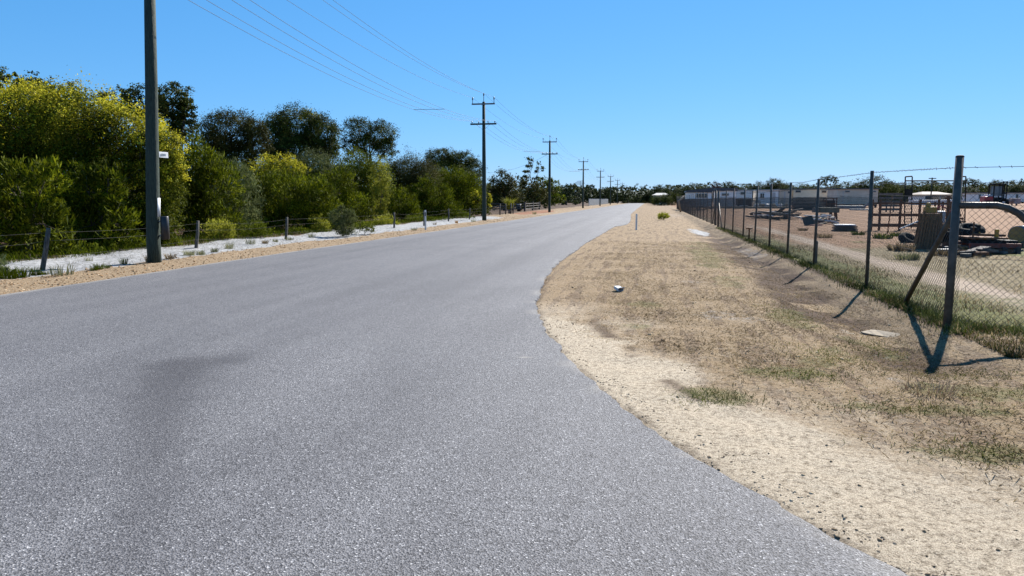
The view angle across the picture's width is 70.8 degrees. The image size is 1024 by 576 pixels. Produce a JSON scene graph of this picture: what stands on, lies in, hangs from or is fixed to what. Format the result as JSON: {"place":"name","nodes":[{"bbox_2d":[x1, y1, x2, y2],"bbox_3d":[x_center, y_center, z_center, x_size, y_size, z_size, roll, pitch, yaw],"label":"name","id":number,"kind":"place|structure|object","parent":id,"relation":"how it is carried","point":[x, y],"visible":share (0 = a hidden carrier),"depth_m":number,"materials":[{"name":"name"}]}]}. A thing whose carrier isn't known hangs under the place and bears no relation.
{"place":"outdoors","nodes":[
{"label":"outdoors","id":0,"kind":"place"},
{"bbox_2d":[0,215,460,263],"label":"undergrowth grass","id":1,"kind":"structure","parent":0,"point":[276,230],"depth_m":24.97,"materials":[{"name":"plant"}]},
{"bbox_2d":[0,203,908,575],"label":"road","id":2,"kind":"structure","parent":0,"point":[436,403],"depth_m":5.08,"materials":[{"name":"asphalt"}]},
{"bbox_2d":[0,202,1023,575],"bbox_3d":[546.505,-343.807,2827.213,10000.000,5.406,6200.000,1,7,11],"label":"ground","id":3,"kind":"structure","parent":0,"point":[970,526],"depth_m":7.28,"materials":[{"name":"sand"}]},
{"bbox_2d":[0,254,14,275],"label":"shrub","id":4,"kind":"object","parent":3,"relation":"on","point":[4,262],"visible":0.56,"depth_m":15.51,"materials":[{"name":"green plant"}]},
{"bbox_2d":[0,265,22,278],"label":"grass tuft","id":5,"kind":"object","parent":3,"relation":"on","point":[5,276],"visible":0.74,"depth_m":15.24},
{"bbox_2d":[4,265,33,277],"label":"grass tuft","id":6,"kind":"object","parent":3,"relation":"on","point":[20,274],"visible":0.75,"depth_m":15.57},
{"bbox_2d":[0,153,79,256],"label":"shrub","id":7,"kind":"object","parent":3,"relation":"on","point":[24,209],"visible":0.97,"depth_m":19.81,"materials":[{"name":"green plant"}]},
{"bbox_2d":[0,66,101,223],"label":"banksia tree","id":8,"kind":"object","parent":3,"relation":"on","point":[2,73],"visible":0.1,"depth_m":28.21,"materials":[{"name":"green plant"}]},
{"bbox_2d":[48,262,75,275],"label":"grass tuft","id":9,"kind":"object","parent":3,"relation":"on","point":[59,271],"visible":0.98,"depth_m":15.88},
{"bbox_2d":[55,238,106,253],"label":"shrub","id":10,"kind":"object","parent":3,"relation":"on","point":[91,245],"visible":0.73,"depth_m":21.15,"materials":[{"name":"green plant"}]},
{"bbox_2d":[44,156,145,248],"bbox_3d":[-13.239,-2.582,22.761,3.121,3.172,2.295,5,9,36],"label":"shrub","id":11,"kind":"object","parent":3,"relation":"on","point":[109,216],"visible":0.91,"depth_m":22.59,"materials":[{"name":"green plant"}]},
{"bbox_2d":[0,69,193,244],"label":"wattle tree","id":12,"kind":"object","parent":3,"relation":"on","point":[82,143],"visible":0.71,"depth_m":24.44,"materials":[{"name":"green plant"}]},
{"bbox_2d":[98,238,135,249],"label":"shrub","id":13,"kind":"object","parent":3,"relation":"on","point":[112,245],"visible":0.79,"depth_m":22.32,"materials":[{"name":"green plant"}]},
{"bbox_2d":[93,81,202,152],"bbox_3d":[-19.109,-7.015,38.265,6.237,8.149,3.210,1,7,11],"label":"banksia tree","id":14,"kind":"object","parent":3,"relation":"on","point":[178,116],"visible":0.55,"depth_m":37.23,"materials":[{"name":"green plant"}]},
{"bbox_2d":[118,187,185,246],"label":"shrub","id":15,"kind":"object","parent":3,"relation":"on","point":[164,212],"visible":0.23,"depth_m":24.53,"materials":[{"name":"green plant"}]},
{"bbox_2d":[98,133,207,230],"bbox_3d":[-19.224,-5.388,36.599,7.430,5.900,6.986,-7,10,-44],"label":"shrub","id":16,"kind":"object","parent":3,"relation":"on","point":[165,192],"visible":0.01,"depth_m":36.29,"materials":[{"name":"green plant"}]},
{"bbox_2d":[144,0,169,262],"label":"power pole","id":17,"kind":"object","parent":3,"relation":"on","point":[155,219],"visible":0.96,"depth_m":18.86,"materials":[{"name":"wood"}]},
{"bbox_2d":[189,0,608,183],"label":"power line","id":18,"kind":"object","parent":17,"relation":"attached to","point":[334,77],"visible":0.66,"depth_m":30.45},
{"bbox_2d":[207,0,615,185],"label":"power line","id":19,"kind":"object","parent":17,"relation":"attached to","point":[349,78],"visible":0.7,"depth_m":29.49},
{"bbox_2d":[250,0,594,177],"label":"power line","id":20,"kind":"object","parent":17,"relation":"attached to","point":[375,76],"visible":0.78,"depth_m":29.79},
{"bbox_2d":[232,0,617,186],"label":"power line","id":21,"kind":"object","parent":17,"relation":"attached to","point":[366,78],"visible":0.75,"depth_m":29.81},
{"bbox_2d":[167,127,249,236],"bbox_3d":[-13.078,-4.330,30.306,4.043,4.792,2.744,1,7,11],"label":"shrub","id":22,"kind":"object","parent":3,"relation":"on","point":[204,202],"visible":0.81,"depth_m":29.93,"materials":[{"name":"green plant"}]},
{"bbox_2d":[199,215,238,239],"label":"shrub","id":23,"kind":"object","parent":3,"relation":"on","point":[227,228],"visible":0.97,"depth_m":27.76,"materials":[{"name":"green plant"}]},
{"bbox_2d":[176,151,263,223],"bbox_3d":[-17.298,-5.891,43.089,6.803,4.732,7.176,-6,9,-42],"label":"shrub","id":24,"kind":"object","parent":3,"relation":"on","point":[250,164],"visible":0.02,"depth_m":42.52,"materials":[{"name":"green plant"}]},
{"bbox_2d":[195,106,274,176],"bbox_3d":[-18.737,-8.205,48.651,5.114,8.104,4.410,-3,8,-23],"label":"banksia tree","id":25,"kind":"object","parent":3,"relation":"on","point":[250,133],"visible":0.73,"depth_m":47.62,"materials":[{"name":"green plant"}]},
{"bbox_2d":[207,156,265,231],"bbox_3d":[-13.169,-4.357,33.954,3.294,3.997,2.489,1,7,11],"label":"shrub","id":26,"kind":"object","parent":3,"relation":"on","point":[252,212],"visible":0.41,"depth_m":33.69,"materials":[{"name":"green plant"}]},
{"bbox_2d":[232,217,274,237],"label":"shrub","id":27,"kind":"object","parent":3,"relation":"on","point":[257,230],"visible":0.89,"depth_m":29.94,"materials":[{"name":"green plant"}]},
{"bbox_2d":[0,215,507,276],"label":"twig litter","id":28,"kind":"object","parent":3,"relation":"on","point":[204,247],"visible":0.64,"depth_m":23.80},
{"bbox_2d":[2,203,513,269],"bbox_3d":[-5.873,-4.644,46.854,1.172,1.414,71.047,1,7,10],"label":"wire fence","id":29,"kind":"object","parent":3,"relation":"on","point":[45,250],"visible":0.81,"depth_m":24.18,"materials":[{"name":"metal"}]},
{"bbox_2d":[0,215,536,294],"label":"orange gravel","id":30,"kind":"structure","parent":3,"relation":"on","point":[6,288],"depth_m":18.95,"materials":[{"name":"gravel"}]},
{"bbox_2d":[240,151,318,206],"bbox_3d":[-13.716,-5.867,43.205,5.068,4.796,4.159,1,7,11],"label":"wattle tree","id":31,"kind":"object","parent":3,"relation":"on","point":[283,162],"visible":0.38,"depth_m":42.55,"materials":[{"name":"green plant"}]},
{"bbox_2d":[244,164,343,230],"bbox_3d":[-11.597,-4.647,37.711,5.261,3.836,5.153,-4,8,-31],"label":"shrub","id":32,"kind":"object","parent":3,"relation":"on","point":[296,211],"visible":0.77,"depth_m":36.83,"materials":[{"name":"green plant"}]},
{"bbox_2d":[257,99,343,168],"bbox_3d":[-17.059,-10.065,56.973,7.510,9.714,5.735,-1,7,-10],"label":"banksia tree","id":33,"kind":"object","parent":3,"relation":"on","point":[288,134],"visible":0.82,"depth_m":55.95,"materials":[{"name":"green plant"}]},
{"bbox_2d":[239,156,364,221],"bbox_3d":[-15.572,-7.107,52.022,8.744,5.050,8.599,-4,8,-30],"label":"shrub","id":34,"kind":"object","parent":3,"relation":"on","point":[317,170],"visible":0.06,"depth_m":50.76,"materials":[{"name":"green plant"}]},
{"bbox_2d":[281,145,347,201],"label":"shrub","id":35,"kind":"object","parent":3,"relation":"on","point":[313,158],"visible":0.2,"depth_m":51.31,"materials":[{"name":"green plant"}]},
{"bbox_2d":[306,212,330,231],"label":"shrub","id":36,"kind":"object","parent":3,"relation":"on","point":[320,224],"visible":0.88,"depth_m":36.16,"materials":[{"name":"green plant"}]},
{"bbox_2d":[327,204,359,235],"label":"shrub","id":37,"kind":"object","parent":3,"relation":"on","point":[342,223],"visible":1,"depth_m":32.52,"materials":[{"name":"green plant"}]},
{"bbox_2d":[320,161,378,222],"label":"shrub","id":38,"kind":"object","parent":3,"relation":"on","point":[348,197],"visible":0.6,"depth_m":44.48,"materials":[{"name":"green plant"}]},
{"bbox_2d":[353,220,375,232],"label":"shrub","id":39,"kind":"object","parent":3,"relation":"on","point":[362,225],"visible":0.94,"depth_m":34.71,"materials":[{"name":"green plant"}]},
{"bbox_2d":[333,146,399,219],"bbox_3d":[-11.310,-7.902,54.348,5.649,6.007,4.902,-2,7,-18],"label":"shrub","id":40,"kind":"object","parent":3,"relation":"on","point":[361,174],"visible":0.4,"depth_m":53.64,"materials":[{"name":"green plant"}]},
{"bbox_2d":[337,115,400,212],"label":"banksia tree","id":41,"kind":"object","parent":3,"relation":"on","point":[381,144],"visible":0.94,"depth_m":68.58,"materials":[{"name":"green plant"}]},
{"bbox_2d":[366,154,392,220],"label":"shrub","id":42,"kind":"object","parent":3,"relation":"on","point":[379,191],"visible":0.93,"depth_m":50.11,"materials":[{"name":"green plant"}]},
{"bbox_2d":[366,213,399,224],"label":"shrub","id":43,"kind":"object","parent":3,"relation":"on","point":[380,219],"visible":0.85,"depth_m":44.89,"materials":[{"name":"green plant"}]},
{"bbox_2d":[351,155,420,215],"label":"shrub","id":44,"kind":"object","parent":3,"relation":"on","point":[394,167],"visible":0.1,"depth_m":66.34,"materials":[{"name":"green plant"}]},
{"bbox_2d":[382,185,423,219],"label":"shrub","id":45,"kind":"object","parent":3,"relation":"on","point":[406,207],"visible":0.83,"depth_m":53.11,"materials":[{"name":"green plant"}]},
{"bbox_2d":[380,144,444,201],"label":"shrub","id":46,"kind":"object","parent":3,"relation":"on","point":[421,166],"visible":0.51,"depth_m":66.04,"materials":[{"name":"green plant"}]},
{"bbox_2d":[406,212,437,220],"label":"shrub","id":47,"kind":"object","parent":3,"relation":"on","point":[432,218],"visible":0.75,"depth_m":51.66,"materials":[{"name":"green plant"}]},
{"bbox_2d":[406,174,464,217],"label":"shrub","id":48,"kind":"object","parent":3,"relation":"on","point":[427,200],"visible":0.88,"depth_m":62.52,"materials":[{"name":"green plant"}]},
{"bbox_2d":[423,146,487,179],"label":"banksia tree","id":49,"kind":"object","parent":3,"relation":"on","point":[446,158],"visible":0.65,"depth_m":95.50,"materials":[{"name":"green plant"}]},
{"bbox_2d":[419,162,494,210],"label":"shrub","id":50,"kind":"object","parent":3,"relation":"on","point":[487,184],"visible":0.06,"depth_m":90.36,"materials":[{"name":"green plant"}]},
{"bbox_2d":[430,161,489,214],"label":"shrub","id":51,"kind":"object","parent":3,"relation":"on","point":[465,183],"visible":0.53,"depth_m":73.47,"materials":[{"name":"green plant"}]},
{"bbox_2d":[468,189,491,215],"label":"wattle tree","id":52,"kind":"object","parent":3,"relation":"on","point":[478,199],"visible":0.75,"depth_m":69.96,"materials":[{"name":"green plant"}]},
{"bbox_2d":[470,93,496,220],"bbox_3d":[-2.226,-10.189,57.100,2.100,10.276,0.397,1,7,11],"label":"power pole","id":53,"kind":"object","parent":3,"relation":"on","point":[483,104],"visible":0.98,"depth_m":56.94,"materials":[{"name":"wood"}]},
{"bbox_2d":[480,166,529,209],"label":"roadside tree","id":54,"kind":"object","parent":3,"relation":"on","point":[500,191],"visible":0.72,"depth_m":103.69,"materials":[{"name":"green plant"}]},
{"bbox_2d":[487,202,539,211],"bbox_3d":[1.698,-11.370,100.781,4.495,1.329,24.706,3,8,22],"label":"farm gate","id":55,"kind":"structure","parent":3,"relation":"on","point":[532,205],"depth_m":95.00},
{"bbox_2d":[515,156,545,185],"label":"roadside tree","id":56,"kind":"object","parent":3,"relation":"on","point":[531,166],"visible":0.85,"depth_m":136.20,"materials":[{"name":"green plant"}]},
{"bbox_2d":[515,175,555,208],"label":"roadside tree","id":57,"kind":"object","parent":3,"relation":"on","point":[531,191],"visible":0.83,"depth_m":126.60,"materials":[{"name":"green plant"}]},
{"bbox_2d":[542,136,557,211],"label":"power pole","id":58,"kind":"object","parent":3,"relation":"on","point":[549,191],"visible":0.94,"depth_m":93.97,"materials":[{"name":"wood"}]},
{"bbox_2d":[534,175,566,205],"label":"roadside tree","id":59,"kind":"object","parent":3,"relation":"on","point":[557,194],"visible":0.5,"depth_m":164.62,"materials":[{"name":"green plant"}]},
{"bbox_2d":[552,183,581,204],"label":"roadside tree","id":60,"kind":"object","parent":3,"relation":"on","point":[566,192],"visible":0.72,"depth_m":206.55,"materials":[{"name":"green plant"}]},
{"bbox_2d":[570,183,585,203],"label":"roadside tree","id":61,"kind":"object","parent":3,"relation":"on","point":[578,195],"visible":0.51,"depth_m":250.00,"materials":[{"name":"green plant"}]},
{"bbox_2d":[578,157,588,207],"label":"power pole","id":62,"kind":"object","parent":3,"relation":"on","point":[583,161],"visible":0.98,"depth_m":140.40,"materials":[{"name":"wood"}]},
{"bbox_2d":[589,198,607,205],"bbox_3d":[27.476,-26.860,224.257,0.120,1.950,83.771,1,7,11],"label":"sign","id":63,"kind":"object","parent":3,"relation":"on","point":[592,201],"visible":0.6,"depth_m":208.62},
{"bbox_2d":[650,194,673,205],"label":"distant tree","id":64,"kind":"object","parent":3,"relation":"on","point":[659,200],"visible":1,"depth_m":193.98,"materials":[{"name":"green plant"}]},
{"bbox_2d":[658,185,684,198],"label":"distant tree","id":65,"kind":"object","parent":3,"relation":"on","point":[669,189],"visible":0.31,"depth_m":270.14,"materials":[{"name":"green plant"}]},
{"bbox_2d":[676,182,711,198],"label":"distant tree","id":66,"kind":"object","parent":3,"relation":"on","point":[683,189],"visible":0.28,"depth_m":239.91,"materials":[{"name":"green plant"}]},
{"bbox_2d":[684,187,713,206],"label":"site hut","id":67,"kind":"object","parent":3,"relation":"on","point":[699,191],"visible":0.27,"depth_m":107.67,"materials":[{"name":"white metal"}]},
{"bbox_2d":[713,188,737,206],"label":"site hut","id":68,"kind":"object","parent":3,"relation":"on","point":[729,191],"visible":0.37,"depth_m":108.88,"materials":[{"name":"white metal"}]},
{"bbox_2d":[736,190,753,206],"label":"site hut","id":69,"kind":"object","parent":3,"relation":"on","point":[741,195],"visible":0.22,"depth_m":112.21,"materials":[{"name":"white metal"}]},
{"bbox_2d":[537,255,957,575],"bbox_3d":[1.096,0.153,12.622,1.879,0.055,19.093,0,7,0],"label":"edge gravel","id":70,"kind":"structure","parent":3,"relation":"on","point":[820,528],"depth_m":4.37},
{"bbox_2d":[546,229,972,366],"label":"loose clods","id":71,"kind":"object","parent":3,"relation":"on","point":[730,317],"visible":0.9,"depth_m":10.64,"materials":[{"name":"soil"}]},
{"bbox_2d":[753,189,779,204],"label":"site hut","id":72,"kind":"object","parent":3,"relation":"on","point":[775,193],"visible":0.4,"depth_m":109.75,"materials":[{"name":"white metal"}]},
{"bbox_2d":[517,178,1023,202],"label":"woodland","id":73,"kind":"object","parent":3,"relation":"on","point":[622,197],"visible":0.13,"depth_m":315.27,"materials":[{"name":"green plant"}]},
{"bbox_2d":[762,178,786,188],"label":"distant tree","id":74,"kind":"object","parent":3,"relation":"on","point":[776,186],"visible":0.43,"depth_m":216.16,"materials":[{"name":"green plant"}]},
{"bbox_2d":[539,302,1023,575],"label":"loose clods","id":75,"kind":"object","parent":3,"relation":"on","point":[880,539],"visible":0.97,"depth_m":4.35,"materials":[{"name":"soil"}]},
{"bbox_2d":[778,189,792,205],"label":"site hut","id":76,"kind":"object","parent":3,"relation":"on","point":[783,193],"visible":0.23,"depth_m":110.22,"materials":[{"name":"white metal"}]},
{"bbox_2d":[555,241,1023,501],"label":"dry stubble","id":77,"kind":"object","parent":3,"relation":"on","point":[893,360],"visible":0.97,"depth_m":8.64,"materials":[{"name":"plant"}]},
{"bbox_2d":[791,197,826,209],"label":"panel stack","id":78,"kind":"object","parent":3,"relation":"on","point":[797,200],"visible":0.45,"depth_m":77.77,"materials":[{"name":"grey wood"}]},
{"bbox_2d":[792,189,827,205],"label":"site hut","id":79,"kind":"object","parent":3,"relation":"on","point":[806,193],"visible":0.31,"depth_m":111.42,"materials":[{"name":"white metal"}]},
{"bbox_2d":[812,207,839,219],"bbox_3d":[23.704,-5.620,54.447,1.790,0.934,0.800,1,7,11],"label":"trestle table","id":80,"kind":"object","parent":3,"relation":"on","point":[826,211],"visible":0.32,"depth_m":54.09,"materials":[{"name":"grey wood"}]},
{"bbox_2d":[816,175,839,188],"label":"distant tree","id":81,"kind":"object","parent":3,"relation":"on","point":[834,181],"visible":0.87,"depth_m":223.01,"materials":[{"name":"green plant"}]},
{"bbox_2d":[831,224,857,231],"bbox_3d":[17.189,-3.111,37.193,1.083,0.355,1.084,1,7,11],"label":"sheet stack","id":82,"kind":"object","parent":3,"relation":"on","point":[844,227],"visible":0.61,"depth_m":36.81,"materials":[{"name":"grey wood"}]},
{"bbox_2d":[676,155,1023,329],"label":"chain link fence","id":83,"kind":"object","parent":3,"relation":"on","point":[952,220],"visible":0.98,"depth_m":12.91,"materials":[{"name":"metal"}]},
{"bbox_2d":[826,188,879,207],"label":"site hut","id":84,"kind":"object","parent":3,"relation":"on","point":[852,192],"visible":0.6,"depth_m":100.06,"materials":[{"name":"white metal"}]},
{"bbox_2d":[716,226,995,335],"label":"grass","id":85,"kind":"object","parent":3,"relation":"on","point":[932,316],"visible":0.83,"depth_m":11.84,"materials":[{"name":"green plant"}]},
{"bbox_2d":[851,174,902,199],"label":"distant tree","id":86,"kind":"object","parent":3,"relation":"on","point":[876,178],"visible":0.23,"depth_m":182.93,"materials":[{"name":"green plant"}]},
{"bbox_2d":[860,330,899,336],"bbox_3d":[4.905,0.630,9.530,0.336,0.073,0.518,-4,8,-29],"label":"pit lid","id":87,"kind":"object","parent":3,"relation":"on","point":[878,333],"visible":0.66,"depth_m":9.53,"materials":[{"name":"concrete"}]},
{"bbox_2d":[874,182,903,200],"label":"distant tree","id":88,"kind":"object","parent":3,"relation":"on","point":[894,189],"visible":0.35,"depth_m":173.57,"materials":[{"name":"green plant"}]},
{"bbox_2d":[879,193,902,211],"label":"slatted screen","id":89,"kind":"object","parent":3,"relation":"on","point":[887,194],"visible":0.45,"depth_m":71.64,"materials":[{"name":"grey wood"}]},
{"bbox_2d":[885,242,918,251],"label":"weed clump","id":90,"kind":"object","parent":3,"relation":"on","point":[897,245],"visible":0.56,"depth_m":23.02,"materials":[{"name":"green plant"}]},
{"bbox_2d":[894,252,922,259],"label":"weed clump","id":91,"kind":"object","parent":3,"relation":"on","point":[913,256],"visible":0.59,"depth_m":19.64,"materials":[{"name":"green plant"}]},
{"bbox_2d":[871,199,960,230],"bbox_3d":[20.967,-3.795,37.563,4.480,1.636,0.175,1,7,11],"label":"rusty rail fence","id":92,"kind":"object","parent":3,"relation":"on","point":[880,215],"visible":0.37,"depth_m":37.66,"materials":[{"name":"metal"}]},
{"bbox_2d":[900,179,945,197],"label":"distant tree","id":93,"kind":"object","parent":3,"relation":"on","point":[928,189],"visible":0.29,"depth_m":198.44,"materials":[{"name":"green plant"}]},
{"bbox_2d":[900,195,951,248],"bbox_3d":[13.965,-2.209,24.062,1.784,1.758,0.833,-2,7,-19],"label":"pallet","id":94,"kind":"object","parent":3,"relation":"on","point":[935,225],"visible":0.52,"depth_m":23.89,"materials":[{"name":"brown wood"}]},
{"bbox_2d":[894,377,965,397],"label":"grass tuft","id":95,"kind":"object","parent":3,"relation":"on","point":[943,386],"visible":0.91,"depth_m":6.37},
{"bbox_2d":[904,176,966,227],"bbox_3d":[23.839,-4.815,40.577,3.325,3.017,0.090,1,7,11],"label":"ladder frame","id":96,"kind":"object","parent":3,"relation":"on","point":[908,192],"visible":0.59,"depth_m":40.68,"materials":[{"name":"metal"}]},
{"bbox_2d":[962,177,982,191],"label":"distant tree","id":97,"kind":"object","parent":3,"relation":"on","point":[972,182],"visible":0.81,"depth_m":197.34,"materials":[{"name":"green plant"}]},
{"bbox_2d":[957,222,1021,253],"bbox_3d":[14.741,-1.571,22.326,1.414,0.961,1.400,1,7,11],"label":"rusted frame","id":98,"kind":"object","parent":3,"relation":"on","point":[990,240],"visible":0.56,"depth_m":21.92,"materials":[{"name":"metal"}]},
{"bbox_2d":[962,192,1023,205],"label":"site hut","id":99,"kind":"object","parent":3,"relation":"on","point":[976,195],"visible":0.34,"depth_m":134.74,"materials":[{"name":"white metal"}]},
{"bbox_2d":[965,320,1023,335],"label":"grass","id":100,"kind":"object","parent":3,"relation":"on","point":[989,326],"visible":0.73,"depth_m":8.99,"materials":[{"name":"green plant"}]},
{"bbox_2d":[980,181,1020,204],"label":"tractor","id":101,"kind":"object","parent":3,"relation":"on","point":[996,190],"visible":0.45,"depth_m":92.43,"materials":[{"name":"red paint"}]},
{"bbox_2d":[1005,181,1023,191],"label":"distant tree","id":102,"kind":"object","parent":3,"relation":"on","point":[1014,188],"visible":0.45,"depth_m":213.28,"materials":[{"name":"green plant"}]},
{"bbox_2d":[1008,225,1023,247],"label":"steel drum","id":103,"kind":"object","parent":3,"relation":"on","point":[1016,233],"visible":0.75,"depth_m":24.64,"materials":[{"name":"paint"}]},
{"bbox_2d":[0,0,1023,190],"label":"sky","id":104,"kind":"structure","parent":0,"point":[651,93],"materials":[{"name":"blue"}]},
{"bbox_2d":[667,243,1023,470],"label":"green grass","id":105,"kind":"structure","parent":0,"point":[849,340],"depth_m":6.27,"materials":[{"name":"plant"}]},
{"bbox_2d":[722,230,1023,357],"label":"dry grass","id":106,"kind":"structure","parent":0,"point":[1005,343],"depth_m":11.18,"materials":[{"name":"plant"}]},
{"bbox_2d":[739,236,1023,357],"bbox_3d":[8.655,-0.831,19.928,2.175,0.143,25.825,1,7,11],"label":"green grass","id":107,"kind":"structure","parent":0,"point":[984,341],"depth_m":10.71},
{"bbox_2d":[908,192,950,204],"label":"house","id":108,"kind":"structure","parent":0,"point":[928,193],"depth_m":150.68,"materials":[{"name":"white"}]},
{"bbox_3d":[16.717,-1.781,26.436,1.158,0.585,1.150,1,7,11],"label":"tyre","id":109,"kind":"object","parent":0,"visible":0},
{"bbox_2d":[959,223,985,235],"bbox_3d":[16.756,-2.079,26.398,1.030,0.606,0.994,1,7,11],"label":"tyre","id":110,"kind":"object","parent":109,"relation":"on","point":[966,228],"visible":0.45,"depth_m":26.17,"materials":[{"name":"rubber"}]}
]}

